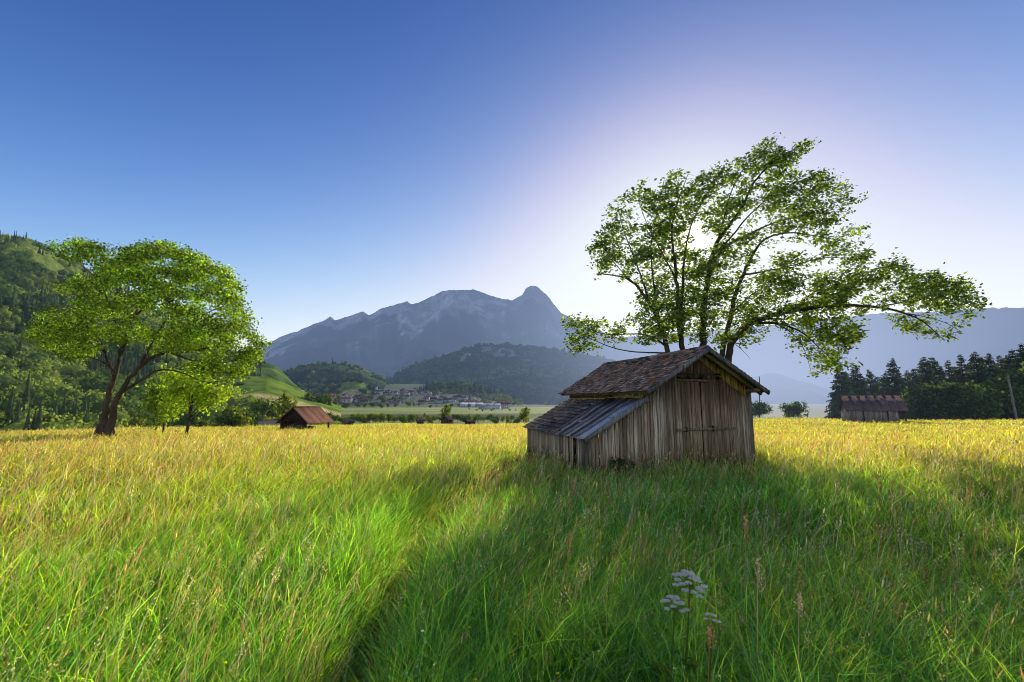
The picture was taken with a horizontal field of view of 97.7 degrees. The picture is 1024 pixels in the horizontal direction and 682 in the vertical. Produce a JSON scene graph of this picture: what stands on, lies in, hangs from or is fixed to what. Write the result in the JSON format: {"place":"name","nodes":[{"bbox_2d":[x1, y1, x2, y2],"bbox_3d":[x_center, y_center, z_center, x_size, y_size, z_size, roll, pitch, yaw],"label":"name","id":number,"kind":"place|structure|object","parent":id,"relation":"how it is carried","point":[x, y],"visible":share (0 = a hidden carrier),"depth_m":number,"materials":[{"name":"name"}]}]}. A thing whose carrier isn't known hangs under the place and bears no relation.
{"place":"outdoors","nodes":[
{"label":"outdoors","id":0,"kind":"place"},
{"bbox_2d":[0,239,300,394],"bbox_3d":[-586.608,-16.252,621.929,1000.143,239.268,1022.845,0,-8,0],"label":"hill","id":1,"kind":"structure","parent":0,"point":[267,369],"depth_m":561.04,"materials":[{"name":"plant"}]},
{"bbox_2d":[0,230,265,431],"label":"forest","id":2,"kind":"object","parent":1,"relation":"on","point":[35,388],"visible":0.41,"depth_m":304.04,"materials":[{"name":"plant"}]},
{"bbox_2d":[225,376,340,424],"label":"hay meadow spur","id":3,"kind":"structure","parent":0,"point":[269,387],"depth_m":400.71,"materials":[{"name":"plant"}]},
{"bbox_2d":[175,374,338,426],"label":"forest","id":4,"kind":"object","parent":3,"relation":"on","point":[328,413],"visible":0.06,"depth_m":238.65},
{"bbox_2d":[285,363,387,393],"bbox_3d":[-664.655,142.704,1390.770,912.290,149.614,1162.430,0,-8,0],"label":"ridge","id":5,"kind":"structure","parent":0,"point":[320,374],"depth_m":1266.05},
{"bbox_2d":[282,358,393,394],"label":"forest","id":6,"kind":"object","parent":5,"relation":"on","point":[320,385],"visible":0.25,"depth_m":1286.19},
{"bbox_2d":[336,381,373,396],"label":"knoll","id":7,"kind":"structure","parent":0,"point":[350,388],"depth_m":1069.56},
{"bbox_2d":[332,377,374,395],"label":"forest","id":8,"kind":"object","parent":7,"relation":"on","point":[351,379],"visible":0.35,"depth_m":1087.99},
{"bbox_2d":[319,491,469,681],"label":"ground","id":9,"kind":"structure","parent":0,"point":[373,630],"depth_m":4.59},
{"bbox_2d":[428,386,499,400],"bbox_3d":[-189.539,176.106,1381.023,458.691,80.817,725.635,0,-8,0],"label":"wooded spur","id":10,"kind":"structure","parent":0,"point":[473,393],"depth_m":1236.07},
{"bbox_2d":[419,380,523,404],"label":"forest","id":11,"kind":"object","parent":10,"relation":"on","point":[476,389],"visible":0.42,"depth_m":1233.51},
{"bbox_2d":[260,286,671,378],"bbox_3d":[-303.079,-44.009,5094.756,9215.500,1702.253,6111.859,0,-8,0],"label":"mountain","id":12,"kind":"structure","parent":0,"point":[386,341],"depth_m":5053.72,"materials":[{"name":"stone"}]},
{"bbox_2d":[387,344,609,404],"bbox_3d":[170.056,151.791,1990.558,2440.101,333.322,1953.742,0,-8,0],"label":"hill","id":13,"kind":"structure","parent":0,"point":[552,391],"depth_m":1820.46,"materials":[{"name":"plant"}]},
{"bbox_2d":[386,341,751,404],"bbox_3d":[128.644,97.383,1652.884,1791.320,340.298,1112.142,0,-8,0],"label":"forest","id":14,"kind":"object","parent":13,"relation":"on","point":[425,375],"visible":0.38,"depth_m":1897.78,"materials":[{"name":"plant"}]},
{"bbox_2d":[0,0,1023,350],"label":"sky","id":15,"kind":"structure","parent":0,"point":[347,158],"materials":[{"name":"blue"}]},
{"bbox_2d":[2,384,1023,680],"bbox_3d":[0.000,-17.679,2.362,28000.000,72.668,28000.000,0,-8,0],"label":"ground","id":16,"kind":"structure","parent":0,"point":[814,410],"depth_m":478.73,"materials":[{"name":"plant"}]},
{"bbox_2d":[0,416,8,426],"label":"valley tree","id":17,"kind":"object","parent":16,"relation":"on","point":[3,419],"visible":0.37,"depth_m":177.74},
{"bbox_2d":[41,414,62,423],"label":"valley tree","id":18,"kind":"object","parent":16,"relation":"on","point":[44,419],"visible":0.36,"depth_m":178.52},
{"bbox_2d":[66,413,80,420],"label":"valley tree","id":19,"kind":"object","parent":16,"relation":"on","point":[70,418],"visible":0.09,"depth_m":182.60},
{"bbox_2d":[127,414,150,427],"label":"valley tree","id":20,"kind":"object","parent":16,"relation":"on","point":[137,421],"visible":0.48,"depth_m":179.82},
{"bbox_2d":[12,235,274,436],"bbox_3d":[-28.888,-0.808,34.998,24.008,16.889,12.297,-3,-8,18],"label":"round crowned tree","id":21,"kind":"object","parent":16,"relation":"on","point":[119,271],"visible":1,"depth_m":31.21,"materials":[{"name":"green plant"}]},
{"bbox_2d":[145,420,165,426],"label":"valley tree","id":22,"kind":"object","parent":16,"relation":"on","point":[158,424],"visible":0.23,"depth_m":182.10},
{"bbox_2d":[134,372,190,432],"bbox_3d":[-32.833,5.840,42.583,4.224,6.307,4.352,-2,-8,15],"label":"young tree","id":23,"kind":"object","parent":16,"relation":"on","point":[153,403],"visible":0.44,"depth_m":41.54,"materials":[{"name":"green plant"}]},
{"bbox_2d":[136,363,244,435],"bbox_3d":[-28.193,5.347,39.562,7.294,6.542,6.215,0,-8,1],"label":"young tree","id":24,"kind":"object","parent":16,"relation":"on","point":[184,385],"visible":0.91,"depth_m":39.21,"materials":[{"name":"green plant"}]},
{"bbox_2d":[186,416,203,425],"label":"valley tree","id":25,"kind":"object","parent":16,"relation":"on","point":[192,421],"visible":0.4,"depth_m":218.05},
{"bbox_2d":[195,419,212,426],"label":"valley tree","id":26,"kind":"object","parent":16,"relation":"on","point":[198,423],"visible":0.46,"depth_m":181.63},
{"bbox_2d":[192,420,216,426],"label":"valley tree","id":27,"kind":"object","parent":16,"relation":"on","point":[213,422],"visible":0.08,"depth_m":185.74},
{"bbox_2d":[210,404,242,426],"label":"valley tree","id":28,"kind":"object","parent":16,"relation":"on","point":[227,417],"visible":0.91,"depth_m":175.56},
{"bbox_2d":[232,411,255,426],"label":"valley tree","id":29,"kind":"object","parent":16,"relation":"on","point":[242,421],"visible":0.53,"depth_m":178.10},
{"bbox_2d":[235,408,262,426],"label":"valley tree","id":30,"kind":"object","parent":16,"relation":"on","point":[253,415],"visible":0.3,"depth_m":187.28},
{"bbox_2d":[248,397,264,413],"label":"valley tree","id":31,"kind":"object","parent":16,"relation":"on","point":[258,403],"visible":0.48,"depth_m":254.64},
{"bbox_2d":[261,415,270,419],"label":"valley tree","id":32,"kind":"object","parent":16,"relation":"on","point":[264,417],"visible":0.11,"depth_m":195.92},
{"bbox_2d":[256,409,279,425],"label":"sunken cottage","id":33,"kind":"structure","parent":16,"relation":"on","point":[267,422],"depth_m":144.46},
{"bbox_2d":[259,396,281,417],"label":"valley tree","id":34,"kind":"object","parent":16,"relation":"on","point":[265,406],"visible":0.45,"depth_m":224.55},
{"bbox_2d":[274,390,297,423],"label":"valley tree","id":35,"kind":"object","parent":16,"relation":"on","point":[284,405],"visible":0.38,"depth_m":166.64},
{"bbox_2d":[276,406,333,429],"bbox_3d":[-28.163,10.659,61.127,5.000,3.455,5.500,-2,-8,15],"label":"hay shelter","id":36,"kind":"object","parent":16,"relation":"on","point":[297,417],"visible":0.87,"depth_m":59.95,"materials":[{"name":"wood"}]},
{"bbox_2d":[302,389,316,401],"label":"valley tree","id":37,"kind":"object","parent":16,"relation":"on","point":[309,397],"visible":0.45,"depth_m":415.43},
{"bbox_2d":[315,393,326,404],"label":"valley tree","id":38,"kind":"object","parent":16,"relation":"on","point":[320,399],"visible":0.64,"depth_m":424.28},
{"bbox_2d":[324,392,332,405],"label":"valley tree","id":39,"kind":"object","parent":16,"relation":"on","point":[329,399],"visible":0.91,"depth_m":434.91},
{"bbox_2d":[331,414,339,421],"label":"valley tree","id":40,"kind":"object","parent":16,"relation":"on","point":[333,417],"visible":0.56,"depth_m":316.38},
{"bbox_2d":[335,393,341,400],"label":"valley tree","id":41,"kind":"object","parent":16,"relation":"on","point":[338,396],"visible":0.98,"depth_m":900.02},
{"bbox_2d":[341,402,350,408],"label":"valley tree","id":42,"kind":"object","parent":16,"relation":"on","point":[345,406],"visible":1,"depth_m":644.97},
{"bbox_2d":[340,396,352,402],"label":"village house","id":43,"kind":"structure","parent":16,"relation":"on","point":[346,399],"depth_m":888.56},
{"bbox_2d":[342,419,353,424],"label":"field shed","id":44,"kind":"structure","parent":16,"relation":"on","point":[348,421],"depth_m":97.73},
{"bbox_2d":[352,413,364,422],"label":"valley tree","id":45,"kind":"object","parent":16,"relation":"on","point":[358,418],"visible":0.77,"depth_m":310.25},
{"bbox_2d":[361,415,367,423],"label":"valley tree","id":46,"kind":"object","parent":16,"relation":"on","point":[365,419],"visible":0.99,"depth_m":297.05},
{"bbox_2d":[360,399,369,403],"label":"village house","id":47,"kind":"structure","parent":16,"relation":"on","point":[362,401],"depth_m":871.99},
{"bbox_2d":[366,413,375,422],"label":"valley tree","id":48,"kind":"object","parent":16,"relation":"on","point":[371,416],"visible":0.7,"depth_m":303.32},
{"bbox_2d":[374,382,383,393],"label":"village church","id":49,"kind":"structure","parent":16,"relation":"on","point":[376,389],"depth_m":1091.54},
{"bbox_2d":[374,413,386,422],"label":"valley tree","id":50,"kind":"object","parent":16,"relation":"on","point":[381,417],"visible":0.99,"depth_m":294.52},
{"bbox_2d":[377,394,386,400],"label":"valley tree","id":51,"kind":"object","parent":16,"relation":"on","point":[382,398],"visible":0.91,"depth_m":913.93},
{"bbox_2d":[385,413,393,421],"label":"valley tree","id":52,"kind":"object","parent":16,"relation":"on","point":[390,417],"visible":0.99,"depth_m":313.88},
{"bbox_2d":[394,399,401,403],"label":"village house","id":53,"kind":"structure","parent":16,"relation":"on","point":[398,401],"depth_m":896.57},
{"bbox_2d":[396,415,407,422],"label":"valley tree","id":54,"kind":"object","parent":16,"relation":"on","point":[403,419],"visible":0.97,"depth_m":304.52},
{"bbox_2d":[407,414,416,422],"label":"valley tree","id":55,"kind":"object","parent":16,"relation":"on","point":[410,418],"visible":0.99,"depth_m":297.80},
{"bbox_2d":[416,418,424,423],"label":"field shed","id":56,"kind":"structure","parent":16,"relation":"on","point":[420,420],"depth_m":146.94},
{"bbox_2d":[418,399,425,403],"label":"village house","id":57,"kind":"structure","parent":16,"relation":"on","point":[421,401],"depth_m":895.01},
{"bbox_2d":[425,416,432,423],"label":"valley tree","id":58,"kind":"object","parent":16,"relation":"on","point":[428,419],"visible":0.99,"depth_m":286.10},
{"bbox_2d":[435,397,442,402],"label":"village house","id":59,"kind":"structure","parent":16,"relation":"on","point":[439,400],"depth_m":932.67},
{"bbox_2d":[438,403,452,417],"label":"valley tree","id":60,"kind":"object","parent":16,"relation":"on","point":[446,409],"visible":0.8,"depth_m":295.08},
{"bbox_2d":[440,416,453,423],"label":"field shed","id":61,"kind":"structure","parent":16,"relation":"on","point":[447,419],"depth_m":156.57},
{"bbox_2d":[446,397,453,402],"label":"village house","id":62,"kind":"structure","parent":16,"relation":"on","point":[450,399],"depth_m":949.60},
{"bbox_2d":[458,415,471,422],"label":"valley tree","id":63,"kind":"object","parent":16,"relation":"on","point":[464,418],"visible":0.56,"depth_m":287.43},
{"bbox_2d":[460,402,478,407],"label":"long hall","id":64,"kind":"structure","parent":16,"relation":"on","point":[463,405],"depth_m":737.45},
{"bbox_2d":[464,419,475,424],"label":"field shed","id":65,"kind":"structure","parent":16,"relation":"on","point":[469,421],"depth_m":151.89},
{"bbox_2d":[472,415,480,422],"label":"valley tree","id":66,"kind":"object","parent":16,"relation":"on","point":[474,417],"visible":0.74,"depth_m":329.52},
{"bbox_2d":[485,414,493,420],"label":"valley tree","id":67,"kind":"object","parent":16,"relation":"on","point":[487,417],"visible":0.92,"depth_m":347.79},
{"bbox_2d":[478,403,501,408],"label":"long hall","id":68,"kind":"structure","parent":16,"relation":"on","point":[489,405],"depth_m":625.83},
{"bbox_2d":[489,417,498,423],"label":"valley tree","id":69,"kind":"object","parent":16,"relation":"on","point":[494,421],"visible":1,"depth_m":291.97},
{"bbox_2d":[501,400,509,408],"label":"village house","id":70,"kind":"structure","parent":16,"relation":"on","point":[505,404],"depth_m":668.50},
{"bbox_2d":[0,439,1014,681],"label":"wildflowers","id":71,"kind":"object","parent":16,"relation":"on","point":[62,671],"visible":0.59,"depth_m":4.89,"materials":[{"name":"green plant"}]},
{"bbox_2d":[505,415,511,422],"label":"valley tree","id":72,"kind":"object","parent":16,"relation":"on","point":[507,418],"visible":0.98,"depth_m":283.38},
{"bbox_2d":[0,417,1023,681],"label":"grass","id":73,"kind":"structure","parent":16,"relation":"on","point":[616,643],"depth_m":5.04,"materials":[{"name":"plant"}]},
{"bbox_2d":[0,417,1023,681],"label":"seed heads","id":74,"kind":"object","parent":16,"relation":"on","point":[520,483],"visible":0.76,"depth_m":6.68,"materials":[{"name":"plant"}]},
{"bbox_2d":[518,406,530,421],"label":"valley tree","id":75,"kind":"object","parent":16,"relation":"on","point":[524,416],"visible":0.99,"depth_m":128.16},
{"bbox_2d":[565,535,572,613],"bbox_3d":[0.522,2.208,4.040,0.095,0.905,0.066,-4,-9,27],"label":"sorrel plant","id":76,"kind":"object","parent":16,"relation":"on","point":[567,561],"visible":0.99,"depth_m":4.07,"materials":[{"name":"brown plant"}]},
{"bbox_2d":[607,457,636,475],"bbox_3d":[2.993,3.455,11.869,0.853,0.783,0.765,2,-8,-14],"label":"nettle clump","id":77,"kind":"object","parent":16,"relation":"on","point":[619,464],"visible":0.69,"depth_m":11.75,"materials":[{"name":"green plant"}]},
{"bbox_2d":[523,345,769,476],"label":"plank barn","id":78,"kind":"structure","parent":16,"relation":"on","point":[686,401],"depth_m":13.08,"materials":[{"name":"brown wood"}]},
{"bbox_2d":[677,378,703,470],"bbox_3d":[5.158,2.447,12.871,0.762,2.728,0.098,2,-8,-16],"label":"door","id":79,"kind":"structure","parent":78,"relation":"in","point":[688,402],"depth_m":12.91,"materials":[{"name":"wood"}]},
{"bbox_2d":[700,379,735,467],"bbox_3d":[6.072,2.481,13.124,1.064,2.726,0.093,2,-8,-16],"label":"door","id":80,"kind":"structure","parent":78,"relation":"in","point":[716,412],"depth_m":13.16,"materials":[{"name":"wood"}]},
{"bbox_2d":[643,514,649,596],"bbox_3d":[1.321,2.200,4.346,0.084,1.015,0.058,-3,-8,22],"label":"sorrel plant","id":81,"kind":"object","parent":16,"relation":"on","point":[646,522],"visible":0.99,"depth_m":4.38,"materials":[{"name":"brown plant"}]},
{"bbox_2d":[660,594,689,681],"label":"umbel flower","id":82,"kind":"object","parent":16,"relation":"on","point":[673,607],"visible":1,"depth_m":2.60,"materials":[{"name":"white plant"}]},
{"bbox_2d":[650,569,707,681],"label":"umbel flower","id":83,"kind":"object","parent":16,"relation":"on","point":[692,575],"visible":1,"depth_m":2.80,"materials":[{"name":"white plant"}]},
{"bbox_2d":[705,622,715,681],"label":"sorrel plant","id":84,"kind":"object","parent":16,"relation":"on","point":[709,634],"visible":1,"depth_m":2.50,"materials":[{"name":"brown plant"}]},
{"bbox_2d":[704,613,721,681],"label":"umbel flower","id":85,"kind":"object","parent":16,"relation":"on","point":[712,614],"visible":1,"depth_m":2.50,"materials":[{"name":"white plant"}]},
{"bbox_2d":[741,516,753,619],"bbox_3d":[2.100,2.101,3.956,0.102,1.100,0.089,-3,-8,18],"label":"sorrel plant","id":86,"kind":"object","parent":16,"relation":"on","point":[746,523],"visible":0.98,"depth_m":3.99,"materials":[{"name":"brown plant"}]},
{"bbox_2d":[751,557,764,681],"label":"sorrel plant","id":87,"kind":"object","parent":16,"relation":"on","point":[758,567],"visible":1,"depth_m":3.01,"materials":[{"name":"brown plant"}]},
{"bbox_2d":[752,400,772,417],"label":"leafy tree","id":88,"kind":"object","parent":16,"relation":"on","point":[763,410],"visible":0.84,"depth_m":102.92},
{"bbox_2d":[560,132,991,378],"bbox_3d":[17.288,-4.527,27.036,29.475,21.125,9.460,0,-8,0],"label":"ash tree","id":89,"kind":"object","parent":16,"relation":"on","point":[678,315],"visible":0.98,"depth_m":25.75,"materials":[{"name":"green plant"}]},
{"bbox_2d":[778,401,809,417],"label":"leafy tree","id":90,"kind":"object","parent":16,"relation":"on","point":[791,409],"visible":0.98,"depth_m":105.73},
{"bbox_2d":[793,592,807,679],"bbox_3d":[1.736,1.993,2.659,0.085,0.936,0.057,-4,-8,25],"label":"sorrel plant","id":91,"kind":"object","parent":16,"relation":"on","point":[798,600],"visible":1,"depth_m":2.70,"materials":[{"name":"brown plant"}]},
{"bbox_2d":[824,365,853,419],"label":"spruce tree","id":92,"kind":"object","parent":16,"relation":"on","point":[841,384],"visible":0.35,"depth_m":110.83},
{"bbox_2d":[848,365,869,394],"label":"spruce tree","id":93,"kind":"object","parent":16,"relation":"on","point":[859,383],"visible":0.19,"depth_m":116.89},
{"bbox_2d":[863,370,882,394],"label":"spruce tree","id":94,"kind":"object","parent":16,"relation":"on","point":[871,385],"visible":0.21,"depth_m":123.11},
{"bbox_2d":[838,395,908,421],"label":"red roofed barn","id":95,"kind":"structure","parent":16,"relation":"on","point":[867,408],"depth_m":69.78,"materials":[{"name":"wood"}]},
{"bbox_2d":[873,376,884,394],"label":"spruce tree","id":96,"kind":"object","parent":16,"relation":"on","point":[875,378],"visible":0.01,"depth_m":135.03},
{"bbox_2d":[875,373,892,394],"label":"spruce tree","id":97,"kind":"object","parent":16,"relation":"on","point":[881,384],"visible":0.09,"depth_m":125.11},
{"bbox_2d":[879,358,921,419],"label":"spruce tree","id":98,"kind":"object","parent":16,"relation":"on","point":[894,374],"visible":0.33,"depth_m":111.15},
{"bbox_2d":[903,370,914,390],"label":"spruce tree","id":99,"kind":"object","parent":16,"relation":"on","point":[908,378],"visible":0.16,"depth_m":121.42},
{"bbox_2d":[908,369,924,384],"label":"spruce tree","id":100,"kind":"object","parent":16,"relation":"on","point":[912,374],"visible":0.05,"depth_m":131.96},
{"bbox_2d":[904,395,941,419],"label":"leafy tree","id":101,"kind":"object","parent":16,"relation":"on","point":[919,410],"visible":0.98,"depth_m":97.75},
{"bbox_2d":[898,380,957,419],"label":"leafy tree","id":102,"kind":"object","parent":16,"relation":"on","point":[925,390],"visible":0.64,"depth_m":98.53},
{"bbox_2d":[910,356,951,420],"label":"spruce tree","id":103,"kind":"object","parent":16,"relation":"on","point":[927,376],"visible":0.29,"depth_m":115.41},
{"bbox_2d":[922,357,947,384],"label":"spruce tree","id":104,"kind":"object","parent":16,"relation":"on","point":[934,362],"visible":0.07,"depth_m":119.36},
{"bbox_2d":[941,360,958,382],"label":"spruce tree","id":105,"kind":"object","parent":16,"relation":"on","point":[949,370],"visible":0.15,"depth_m":117.80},
{"bbox_2d":[917,380,985,419],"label":"leafy tree","id":106,"kind":"object","parent":16,"relation":"on","point":[954,393],"visible":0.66,"depth_m":95.16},
{"bbox_2d":[952,355,972,420],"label":"spruce tree","id":107,"kind":"object","parent":16,"relation":"on","point":[958,374],"visible":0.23,"depth_m":113.87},
{"bbox_2d":[945,382,1004,419],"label":"leafy tree","id":108,"kind":"object","parent":16,"relation":"on","point":[988,403],"visible":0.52,"depth_m":96.44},
{"bbox_2d":[963,351,1014,419],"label":"spruce tree","id":109,"kind":"object","parent":16,"relation":"on","point":[976,369],"visible":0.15,"depth_m":111.70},
{"bbox_2d":[958,377,1023,419],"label":"leafy tree","id":110,"kind":"object","parent":16,"relation":"on","point":[1000,387],"visible":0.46,"depth_m":100.99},
{"bbox_2d":[980,353,1014,419],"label":"spruce tree","id":111,"kind":"object","parent":16,"relation":"on","point":[992,368],"visible":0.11,"depth_m":112.85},
{"bbox_2d":[975,361,1023,418],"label":"leafy tree","id":112,"kind":"object","parent":16,"relation":"on","point":[1016,377],"visible":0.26,"depth_m":105.03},
{"bbox_2d":[995,355,1004,372],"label":"spruce tree","id":113,"kind":"object","parent":16,"relation":"on","point":[1000,362],"visible":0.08,"depth_m":120.24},
{"bbox_2d":[999,349,1020,372],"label":"spruce tree","id":114,"kind":"object","parent":16,"relation":"on","point":[1008,358],"visible":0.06,"depth_m":114.71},
{"bbox_2d":[1007,375,1017,419],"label":"utility pole","id":115,"kind":"object","parent":16,"relation":"on","point":[1013,402],"visible":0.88,"depth_m":87.16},
{"bbox_2d":[1008,344,1023,418],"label":"spruce tree","id":116,"kind":"object","parent":16,"relation":"on","point":[1015,362],"visible":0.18,"depth_m":110.66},
{"bbox_2d":[618,307,1023,389],"bbox_3d":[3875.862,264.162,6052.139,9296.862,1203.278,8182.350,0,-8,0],"label":"ridge","id":117,"kind":"structure","parent":0,"point":[995,332],"depth_m":4530.87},
{"bbox_2d":[751,373,893,403],"bbox_3d":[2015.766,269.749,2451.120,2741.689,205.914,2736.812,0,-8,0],"label":"hills","id":118,"kind":"structure","parent":0,"point":[783,389],"depth_m":2118.82,"materials":[{"name":"blue"}]}
]}

